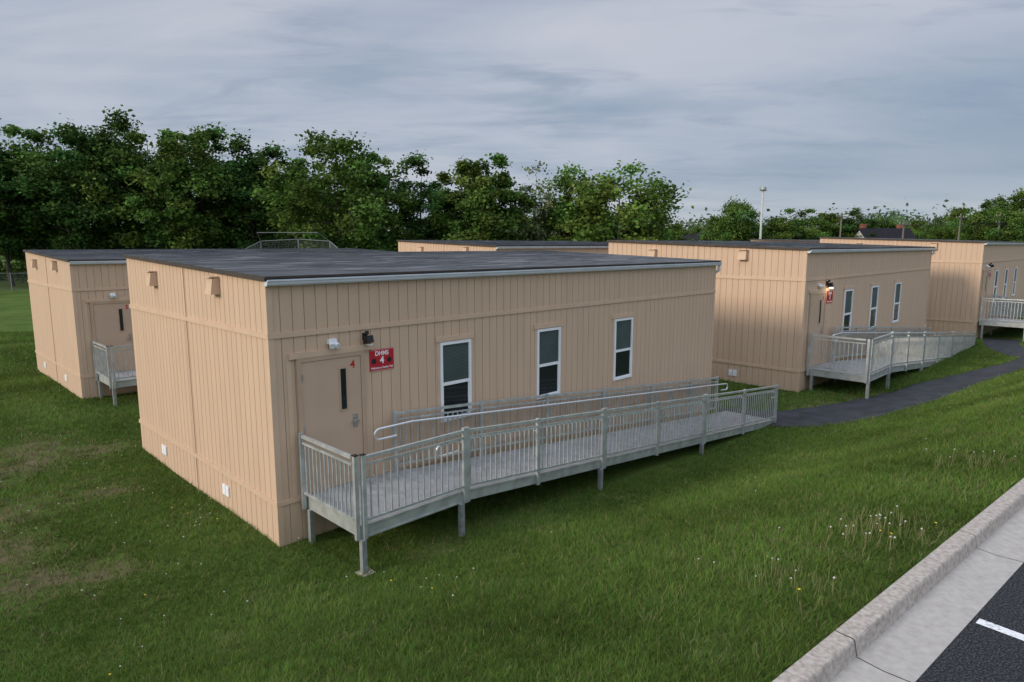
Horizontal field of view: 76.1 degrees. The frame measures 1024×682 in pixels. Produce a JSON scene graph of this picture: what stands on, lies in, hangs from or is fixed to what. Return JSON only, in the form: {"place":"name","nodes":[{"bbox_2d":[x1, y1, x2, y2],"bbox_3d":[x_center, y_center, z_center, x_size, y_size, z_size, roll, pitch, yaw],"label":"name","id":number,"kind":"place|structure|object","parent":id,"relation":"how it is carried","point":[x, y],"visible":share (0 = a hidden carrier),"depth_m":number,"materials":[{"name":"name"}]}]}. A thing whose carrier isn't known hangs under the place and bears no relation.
{"place":"outdoors","nodes":[
{"label":"outdoors","id":0,"kind":"place"},
{"bbox_2d":[0,251,1023,681],"bbox_3d":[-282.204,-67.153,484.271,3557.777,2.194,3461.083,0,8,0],"label":"ground","id":1,"kind":"structure","parent":0,"point":[14,309],"depth_m":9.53,"materials":[{"name":"green plant"}]},
{"bbox_2d":[0,162,15,250],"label":"deciduous tree","id":2,"kind":"object","parent":1,"relation":"on","point":[4,218],"visible":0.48,"depth_m":72.26,"materials":[{"name":"green plant"}]},
{"bbox_2d":[0,273,28,289],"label":"chain link fence","id":3,"kind":"object","parent":1,"relation":"on","point":[11,287],"visible":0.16,"depth_m":68.59,"materials":[{"name":"metal"}]},
{"bbox_2d":[0,118,55,285],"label":"deciduous tree","id":4,"kind":"object","parent":1,"relation":"on","point":[11,242],"visible":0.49,"depth_m":74.35,"materials":[{"name":"green plant"}]},
{"bbox_2d":[0,156,59,263],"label":"deciduous tree","id":5,"kind":"object","parent":1,"relation":"on","point":[2,252],"visible":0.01,"depth_m":89.93,"materials":[{"name":"green plant"}]},
{"bbox_2d":[0,124,102,252],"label":"deciduous tree","id":6,"kind":"object","parent":1,"relation":"on","point":[32,154],"visible":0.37,"depth_m":74.66,"materials":[{"name":"green plant"}]},
{"bbox_2d":[2,113,129,249],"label":"deciduous tree","id":7,"kind":"object","parent":1,"relation":"on","point":[78,236],"visible":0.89,"depth_m":72.49,"materials":[{"name":"green plant"}]},
{"bbox_2d":[25,252,137,398],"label":"walls","id":8,"kind":"structure","parent":1,"relation":"on","point":[89,276],"depth_m":21.23,"materials":[{"name":"paint"}]},
{"bbox_2d":[29,259,57,269],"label":"exhaust hoods","id":9,"kind":"object","parent":8,"relation":"attached to","point":[53,265],"visible":1,"depth_m":21.31,"materials":[{"name":"beige metal"}]},
{"bbox_2d":[27,257,128,398],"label":"trim boards","id":10,"kind":"object","parent":8,"relation":"attached to","point":[73,290],"depth_m":20.48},
{"bbox_2d":[68,261,126,264],"bbox_3d":[-8.515,-1.063,25.236,0.330,4.250,14.210,8,12,44],"label":"gutter","id":11,"kind":"object","parent":8,"relation":"attached to","point":[94,262],"visible":0.13,"depth_m":20.35,"materials":[{"name":"white metal"}]},
{"bbox_2d":[84,297,135,374],"bbox_3d":[-12.724,-0.178,21.022,1.600,2.400,0.074,-8,12,-44],"label":"door","id":12,"kind":"structure","parent":8,"relation":"attached to","point":[111,324],"depth_m":20.94,"materials":[{"name":"paint"}]},
{"bbox_2d":[23,248,394,261],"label":"roof","id":13,"kind":"structure","parent":8,"relation":"on","point":[91,255],"depth_m":25.70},
{"bbox_2d":[23,104,163,248],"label":"deciduous tree","id":14,"kind":"object","parent":1,"relation":"on","point":[120,124],"visible":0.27,"depth_m":77.63,"materials":[{"name":"green plant"}]},
{"bbox_2d":[92,341,136,405],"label":"access ramp","id":15,"kind":"structure","parent":1,"relation":"on","point":[113,380],"depth_m":19.85,"materials":[{"name":"metal"}]},
{"bbox_2d":[46,128,217,248],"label":"deciduous tree","id":16,"kind":"object","parent":1,"relation":"on","point":[133,170],"visible":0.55,"depth_m":74.96,"materials":[{"name":"green plant"}]},
{"bbox_2d":[129,126,251,248],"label":"deciduous tree","id":17,"kind":"object","parent":1,"relation":"on","point":[205,179],"visible":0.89,"depth_m":72.67,"materials":[{"name":"green plant"}]},
{"bbox_2d":[0,242,395,281],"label":"undergrowth shrubs","id":18,"kind":"object","parent":1,"relation":"on","point":[20,269],"visible":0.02,"depth_m":83.96,"materials":[{"name":"green plant"}]},
{"bbox_2d":[158,121,266,248],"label":"deciduous tree","id":19,"kind":"object","parent":1,"relation":"on","point":[214,133],"visible":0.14,"depth_m":80.08,"materials":[{"name":"green plant"}]},
{"bbox_2d":[192,128,284,248],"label":"deciduous tree","id":20,"kind":"object","parent":1,"relation":"on","point":[245,219],"visible":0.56,"depth_m":77.04,"materials":[{"name":"green plant"}]},
{"bbox_2d":[245,140,308,248],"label":"deciduous tree","id":21,"kind":"object","parent":1,"relation":"on","point":[273,153],"visible":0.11,"depth_m":80.15,"materials":[{"name":"green plant"}]},
{"bbox_2d":[245,232,336,248],"bbox_3d":[-20.300,-7.023,61.021,9.405,6.108,3.020,0,8,0],"label":"baseball backstop","id":22,"kind":"object","parent":1,"relation":"on","point":[299,241],"visible":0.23,"depth_m":61.40,"materials":[{"name":"metal"}]},
{"bbox_2d":[258,157,348,248],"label":"deciduous tree","id":23,"kind":"object","parent":1,"relation":"on","point":[286,235],"visible":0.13,"depth_m":76.42,"materials":[{"name":"green plant"}]},
{"bbox_2d":[244,127,408,250],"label":"deciduous tree","id":24,"kind":"object","parent":1,"relation":"on","point":[303,193],"visible":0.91,"depth_m":67.31,"materials":[{"name":"green plant"}]},
{"bbox_2d":[321,151,423,251],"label":"deciduous tree","id":25,"kind":"object","parent":1,"relation":"on","point":[378,185],"visible":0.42,"depth_m":73.36,"materials":[{"name":"green plant"}]},
{"bbox_2d":[379,224,429,251],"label":"deciduous tree","id":26,"kind":"object","parent":1,"relation":"on","point":[398,231],"visible":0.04,"depth_m":81.23,"materials":[{"name":"green plant"}]},
{"bbox_2d":[379,149,459,246],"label":"deciduous tree","id":27,"kind":"object","parent":1,"relation":"on","point":[434,204],"visible":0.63,"depth_m":76.79,"materials":[{"name":"green plant"}]},
{"bbox_2d":[126,258,713,543],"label":"walls","id":28,"kind":"structure","parent":1,"relation":"on","point":[671,343],"depth_m":12.86,"materials":[{"name":"paint"}]},
{"bbox_2d":[143,271,219,294],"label":"exhaust hoods","id":29,"kind":"object","parent":28,"relation":"attached to","point":[212,287],"visible":1,"depth_m":11.25,"materials":[{"name":"beige metal"}]},
{"bbox_2d":[161,444,229,496],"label":"foundation vents","id":30,"kind":"object","parent":28,"relation":"attached to","point":[225,489],"visible":1,"depth_m":12.03,"materials":[{"name":"white plastic"}]},
{"bbox_2d":[286,344,373,497],"bbox_3d":[-2.984,1.317,11.033,1.600,2.400,0.074,-8,12,-44],"label":"door","id":31,"kind":"structure","parent":28,"relation":"attached to","point":[331,396],"depth_m":10.97,"materials":[{"name":"paint"}]},
{"bbox_2d":[327,338,340,348],"bbox_3d":[-2.949,0.048,10.817,0.209,0.156,0.164,-8,12,-44],"label":"emergency light","id":32,"kind":"object","parent":28,"relation":"attached to","point":[333,343],"visible":1,"depth_m":10.79,"materials":[{"name":"white plastic"}]},
{"bbox_2d":[362,331,373,344],"bbox_3d":[-2.480,-0.054,11.251,0.120,0.240,0.199,-8,12,-44],"label":"wall light","id":33,"kind":"object","parent":28,"relation":"attached to","point":[366,339],"visible":1,"depth_m":11.22,"materials":[{"name":"black plastic"}]},
{"bbox_2d":[369,347,393,371],"bbox_3d":[-2.310,0.328,11.607,0.500,0.380,0.016,-8,12,-44],"label":"room sign","id":34,"kind":"object","parent":28,"relation":"attached to","point":[381,359],"visible":1,"depth_m":11.60,"materials":[{"name":"red plastic"}]},
{"bbox_2d":[122,250,720,281],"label":"roof","id":35,"kind":"structure","parent":28,"relation":"on","point":[264,266],"depth_m":14.54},
{"bbox_2d":[129,266,715,546],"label":"trim boards","id":36,"kind":"object","parent":28,"relation":"attached to","point":[269,335],"depth_m":11.49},
{"bbox_2d":[435,333,473,424],"bbox_3d":[-1.108,0.741,12.869,0.960,1.735,0.039,-8,12,-44],"label":"window","id":37,"kind":"structure","parent":28,"relation":"attached to","point":[455,372],"depth_m":12.85,"materials":[{"name":"white plastic"}]},
{"bbox_2d":[264,262,721,285],"bbox_3d":[1.225,0.432,15.247,0.330,4.250,14.210,8,12,44],"label":"gutter","id":38,"kind":"object","parent":28,"relation":"attached to","point":[302,281],"visible":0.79,"depth_m":12.52,"materials":[{"name":"white metal"}]},
{"bbox_2d":[533,321,562,400],"bbox_3d":[0.822,0.459,14.779,0.960,1.735,0.039,-8,12,-44],"label":"window","id":39,"kind":"structure","parent":28,"relation":"attached to","point":[547,360],"depth_m":14.77,"materials":[{"name":"white plastic"}]},
{"bbox_2d":[611,312,634,382],"bbox_3d":[2.845,0.163,16.779,0.039,1.735,0.960,8,12,44],"label":"window","id":40,"kind":"structure","parent":28,"relation":"attached to","point":[622,344],"depth_m":16.77,"materials":[{"name":"white plastic"}]},
{"bbox_2d":[426,157,511,239],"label":"deciduous tree","id":41,"kind":"object","parent":1,"relation":"on","point":[466,170],"visible":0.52,"depth_m":75.15,"materials":[{"name":"green plant"}]},
{"bbox_2d":[0,203,946,255],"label":"distant treeline","id":42,"kind":"object","parent":1,"relation":"on","point":[846,213],"visible":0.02,"depth_m":259.55,"materials":[{"name":"green plant"}]},
{"bbox_2d":[440,152,543,240],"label":"deciduous tree","id":43,"kind":"object","parent":1,"relation":"on","point":[508,196],"visible":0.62,"depth_m":76.31,"materials":[{"name":"green plant"}]},
{"bbox_2d":[398,241,608,253],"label":"walls","id":44,"kind":"structure","parent":1,"relation":"on","point":[408,246],"depth_m":34.22,"materials":[{"name":"paint"}]},
{"bbox_2d":[396,240,608,246],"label":"roof","id":45,"kind":"structure","parent":44,"relation":"on","point":[489,243],"depth_m":35.66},
{"bbox_2d":[496,246,608,248],"bbox_3d":[4.734,-2.924,36.487,0.363,4.675,15.631,8,12,44],"label":"gutter","id":46,"kind":"object","parent":44,"relation":"attached to","point":[538,247],"visible":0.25,"depth_m":33.03,"materials":[{"name":"white metal"}]},
{"bbox_2d":[1,435,1015,675],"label":"dandelions","id":47,"kind":"object","parent":1,"relation":"on","point":[878,523],"visible":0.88,"depth_m":7.55,"materials":[{"name":"white plant"}]},
{"bbox_2d":[498,157,563,240],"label":"deciduous tree","id":48,"kind":"object","parent":1,"relation":"on","point":[548,205],"visible":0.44,"depth_m":78.30,"materials":[{"name":"green plant"}]},
{"bbox_2d":[516,216,550,240],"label":"deciduous tree","id":49,"kind":"object","parent":1,"relation":"on","point":[534,227],"visible":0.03,"depth_m":89.23,"materials":[{"name":"green plant"}]},
{"bbox_2d":[298,376,778,573],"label":"access ramp","id":50,"kind":"structure","parent":1,"relation":"on","point":[363,509],"depth_m":12.31,"materials":[{"name":"metal"}]},
{"bbox_2d":[529,160,612,240],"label":"deciduous tree","id":51,"kind":"object","parent":1,"relation":"on","point":[567,195],"visible":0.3,"depth_m":80.19,"materials":[{"name":"green plant"}]},
{"bbox_2d":[544,213,614,241],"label":"deciduous tree","id":52,"kind":"object","parent":1,"relation":"on","point":[564,236],"visible":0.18,"depth_m":77.56,"materials":[{"name":"green plant"}]},
{"bbox_2d":[140,199,1023,248],"bbox_3d":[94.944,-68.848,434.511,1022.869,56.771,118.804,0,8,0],"label":"distant treeline","id":53,"kind":"object","parent":1,"relation":"on","point":[869,214],"visible":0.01,"depth_m":423.44,"materials":[{"name":"green plant"}]},
{"bbox_2d":[550,159,693,241],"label":"deciduous tree","id":54,"kind":"object","parent":1,"relation":"on","point":[635,211],"visible":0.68,"depth_m":74.31,"materials":[{"name":"green plant"}]},
{"bbox_2d":[609,198,685,239],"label":"deciduous tree","id":55,"kind":"object","parent":1,"relation":"on","point":[675,226],"visible":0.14,"depth_m":81.69,"materials":[{"name":"green plant"}]},
{"bbox_2d":[663,228,693,240],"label":"deciduous tree","id":56,"kind":"object","parent":1,"relation":"on","point":[682,232],"visible":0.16,"depth_m":136.73,"materials":[{"name":"green plant"}]},
{"bbox_2d":[688,226,702,235],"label":"deciduous tree","id":57,"kind":"object","parent":1,"relation":"on","point":[695,230],"visible":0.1,"depth_m":147.67,"materials":[{"name":"green plant"}]},
{"bbox_2d":[697,210,758,240],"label":"deciduous tree","id":58,"kind":"object","parent":1,"relation":"on","point":[710,227],"visible":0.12,"depth_m":112.59,"materials":[{"name":"green plant"}]},
{"bbox_2d":[706,195,769,240],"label":"deciduous tree","id":59,"kind":"object","parent":1,"relation":"on","point":[742,229],"visible":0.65,"depth_m":106.54,"materials":[{"name":"green plant"}]},
{"bbox_2d":[759,187,766,238],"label":"light pole","id":60,"kind":"object","parent":1,"relation":"on","point":[762,189],"visible":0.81,"depth_m":78.45,"materials":[{"name":"metal"}]},
{"bbox_2d":[608,242,931,391],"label":"walls","id":61,"kind":"structure","parent":1,"relation":"on","point":[756,322],"depth_m":25.38,"materials":[{"name":"paint"}]},
{"bbox_2d":[647,249,747,259],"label":"exhaust hoods","id":62,"kind":"object","parent":61,"relation":"attached to","point":[742,254],"visible":0.91,"depth_m":24.80,"materials":[{"name":"beige metal"}]},
{"bbox_2d":[607,240,934,249],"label":"roof","id":63,"kind":"structure","parent":61,"relation":"on","point":[783,245],"depth_m":28.21,"materials":[{"name":"grey"}]},
{"bbox_2d":[803,288,828,368],"bbox_3d":[11.407,-0.487,24.473,1.952,2.928,0.090,-8,12,-44],"label":"door","id":64,"kind":"structure","parent":61,"relation":"attached to","point":[816,304],"depth_m":24.40,"materials":[{"name":"paint"}]},
{"bbox_2d":[826,291,832,302],"bbox_3d":[12.229,-1.694,25.173,0.610,0.464,0.020,-8,12,-44],"label":"room sign","id":65,"kind":"object","parent":61,"relation":"attached to","point":[829,299],"visible":1,"depth_m":25.16,"materials":[{"name":"red plastic"}]},
{"bbox_2d":[840,285,854,336],"bbox_3d":[13.695,-1.190,26.713,0.048,2.117,1.171,8,12,44],"label":"window","id":66,"kind":"structure","parent":61,"relation":"attached to","point":[847,307],"depth_m":26.70,"materials":[{"name":"white plastic"}]},
{"bbox_2d":[807,248,935,254],"bbox_3d":[16.542,-1.566,29.614,0.403,5.185,17.336,8,12,44],"label":"gutter","id":67,"kind":"object","parent":61,"relation":"attached to","point":[858,250],"visible":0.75,"depth_m":27.18,"materials":[{"name":"white metal"}]},
{"bbox_2d":[867,282,879,329],"bbox_3d":[16.050,-1.534,29.043,0.048,2.117,1.171,8,12,44],"label":"window","id":68,"kind":"structure","parent":61,"relation":"attached to","point":[873,304],"depth_m":29.04,"materials":[{"name":"white plastic"}]},
{"bbox_2d":[891,279,902,323],"bbox_3d":[18.518,-1.895,31.483,1.171,2.117,0.048,-8,12,-44],"label":"window","id":69,"kind":"structure","parent":61,"relation":"attached to","point":[896,302],"depth_m":31.48,"materials":[{"name":"white plastic"}]},
{"bbox_2d":[754,216,797,238],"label":"deciduous tree","id":70,"kind":"object","parent":1,"relation":"on","point":[773,229],"visible":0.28,"depth_m":109.00,"materials":[{"name":"green plant"}]},
{"bbox_2d":[751,240,819,242],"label":"walls","id":71,"kind":"structure","parent":1,"relation":"on","point":[783,241],"depth_m":53.86,"materials":[{"name":"paint"}]},
{"bbox_2d":[750,239,819,241],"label":"roof","id":72,"kind":"structure","parent":71,"relation":"on","point":[793,240],"depth_m":54.70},
{"bbox_2d":[777,208,837,239],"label":"deciduous tree","id":73,"kind":"object","parent":1,"relation":"on","point":[799,226],"visible":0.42,"depth_m":112.12,"materials":[{"name":"green plant"}]},
{"bbox_2d":[809,211,860,239],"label":"deciduous tree","id":74,"kind":"object","parent":1,"relation":"on","point":[834,219],"visible":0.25,"depth_m":116.47,"materials":[{"name":"green plant"}]},
{"bbox_2d":[827,207,879,237],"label":"deciduous tree","id":75,"kind":"object","parent":1,"relation":"on","point":[852,224],"visible":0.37,"depth_m":116.21,"materials":[{"name":"green plant"}]},
{"bbox_2d":[719,357,1023,426],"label":"footpath","id":76,"kind":"structure","parent":1,"relation":"on","point":[889,402],"depth_m":22.05,"materials":[{"name":"grey asphalt"}]},
{"bbox_2d":[857,217,900,228],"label":"deciduous tree","id":77,"kind":"object","parent":1,"relation":"on","point":[886,224],"visible":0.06,"depth_m":146.34,"materials":[{"name":"green plant"}]},
{"bbox_2d":[806,326,975,398],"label":"access ramp","id":78,"kind":"structure","parent":1,"relation":"on","point":[869,368],"depth_m":25.48,"materials":[{"name":"metal"}]},
{"bbox_2d":[772,478,1023,681],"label":"kerb","id":79,"kind":"structure","parent":1,"relation":"on","point":[831,656],"depth_m":6.01,"materials":[{"name":"concrete"}]},
{"bbox_2d":[905,219,934,238],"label":"deciduous tree","id":80,"kind":"object","parent":1,"relation":"on","point":[918,232],"visible":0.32,"depth_m":165.25,"materials":[{"name":"green plant"}]},
{"bbox_2d":[820,238,1023,337],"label":"walls","id":81,"kind":"structure","parent":1,"relation":"on","point":[952,291],"depth_m":38.23,"materials":[{"name":"paint"}]},
{"bbox_2d":[819,237,1023,242],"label":"roof","id":82,"kind":"structure","parent":81,"relation":"on","point":[936,240],"depth_m":39.89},
{"bbox_2d":[977,268,989,320],"bbox_3d":[27.367,-2.701,37.912,1.992,2.988,0.092,-8,12,-44],"label":"door","id":83,"kind":"structure","parent":81,"relation":"attached to","point":[984,283],"depth_m":37.71,"materials":[{"name":"paint"}]},
{"bbox_2d":[992,267,998,296],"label":"window","id":84,"kind":"structure","parent":81,"relation":"attached to","point":[995,283],"depth_m":40.22,"materials":[{"name":"white plastic"}]},
{"bbox_2d":[984,243,1023,244],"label":"gutter","id":85,"kind":"object","parent":81,"relation":"attached to","point":[1003,243],"visible":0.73,"depth_m":40.17,"materials":[{"name":"white metal"}]},
{"bbox_2d":[1002,266,1008,298],"bbox_3d":[32.105,-3.771,42.575,1.195,2.160,0.048,-8,12,-44],"label":"window","id":86,"kind":"structure","parent":81,"relation":"attached to","point":[1005,282],"depth_m":42.59,"materials":[{"name":"white plastic"}]},
{"bbox_2d":[1011,265,1017,296],"bbox_3d":[34.623,-4.138,45.066,1.195,2.160,0.048,-8,12,-44],"label":"window","id":87,"kind":"structure","parent":81,"relation":"attached to","point":[1014,280],"depth_m":45.06,"materials":[{"name":"white plastic"}]},
{"bbox_2d":[830,506,1023,681],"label":"gutter pan","id":88,"kind":"object","parent":1,"relation":"on","point":[911,644],"visible":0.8,"depth_m":5.98,"materials":[{"name":"concrete"}]},
{"bbox_2d":[924,214,961,239],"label":"deciduous tree","id":89,"kind":"object","parent":1,"relation":"on","point":[940,223],"visible":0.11,"depth_m":148.16,"materials":[{"name":"green plant"}]},
{"bbox_2d":[923,206,985,239],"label":"deciduous tree","id":90,"kind":"object","parent":1,"relation":"on","point":[957,212],"visible":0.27,"depth_m":127.42,"materials":[{"name":"green plant"}]},
{"bbox_2d":[941,220,996,240],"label":"deciduous tree","id":91,"kind":"object","parent":1,"relation":"on","point":[964,236],"visible":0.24,"depth_m":111.60,"materials":[{"name":"green plant"}]},
{"bbox_2d":[916,563,1023,681],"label":"parking lot","id":92,"kind":"structure","parent":1,"relation":"on","point":[973,651],"depth_m":5.48,"materials":[{"name":"grey asphalt"}]},
{"bbox_2d":[976,618,1023,640],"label":"parking line marking","id":93,"kind":"object","parent":92,"relation":"on","point":[1012,633],"visible":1,"depth_m":5.74,"materials":[{"name":"paint"}]},
{"bbox_2d":[966,197,999,232],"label":"deciduous tree","id":94,"kind":"object","parent":1,"relation":"on","point":[983,205],"visible":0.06,"depth_m":125.72,"materials":[{"name":"green plant"}]},
{"bbox_2d":[946,206,1023,241],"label":"deciduous tree","id":95,"kind":"object","parent":1,"relation":"on","point":[1014,232],"visible":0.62,"depth_m":107.61,"materials":[{"name":"green plant"}]},
{"bbox_2d":[995,212,1005,240],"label":"utility pole","id":96,"kind":"object","parent":1,"relation":"on","point":[999,222],"visible":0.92,"depth_m":107.20,"materials":[{"name":"brown wood"}]},
{"bbox_2d":[708,216,1023,225],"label":"overhead power lines","id":97,"kind":"object","parent":96,"relation":"hanging from","point":[898,224],"visible":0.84,"depth_m":105.63,"materials":[{"name":"black plastic"}]},
{"bbox_2d":[978,193,1023,229],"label":"deciduous tree","id":98,"kind":"object","parent":1,"relation":"on","point":[1003,201],"visible":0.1,"depth_m":122.37,"materials":[{"name":"green plant"}]},
{"bbox_2d":[979,294,1023,340],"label":"access ramp","id":99,"kind":"structure","parent":1,"relation":"on","point":[1009,307],"depth_m":37.66,"materials":[{"name":"metal"}]},
{"bbox_2d":[983,186,1023,227],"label":"deciduous tree","id":100,"kind":"object","parent":1,"relation":"on","point":[1020,194],"visible":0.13,"depth_m":121.43,"materials":[{"name":"green plant"}]},
{"bbox_2d":[983,338,1023,356],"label":"footpath","id":101,"kind":"structure","parent":1,"relation":"on","point":[1009,347],"depth_m":34.65,"materials":[{"name":"grey asphalt"}]},
{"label":"walls","id":102,"kind":"object","parent":1,"relation":"on","visible":0},
{"bbox_2d":[852,228,916,238],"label":"roof","id":103,"kind":"structure","parent":102,"relation":"on","point":[890,233],"depth_m":113.48,"materials":[{"name":"grey"}]},
{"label":"walls","id":104,"kind":"object","parent":1,"relation":"on","visible":0},
{"bbox_2d":[675,233,704,240],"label":"roof","id":105,"kind":"structure","parent":104,"relation":"on","point":[693,235],"depth_m":145.93,"materials":[{"name":"grey"}]},
{"bbox_2d":[0,0,1023,229],"label":"sky","id":106,"kind":"structure","parent":0,"point":[816,104],"materials":[{"name":"grey"}]},
{"bbox_2d":[695,246,931,391],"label":"trim boards","id":107,"kind":"object","parent":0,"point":[804,279],"depth_m":24.11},
{"bbox_2d":[894,241,1023,334],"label":"trim boards","id":108,"kind":"object","parent":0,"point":[975,321],"depth_m":37.24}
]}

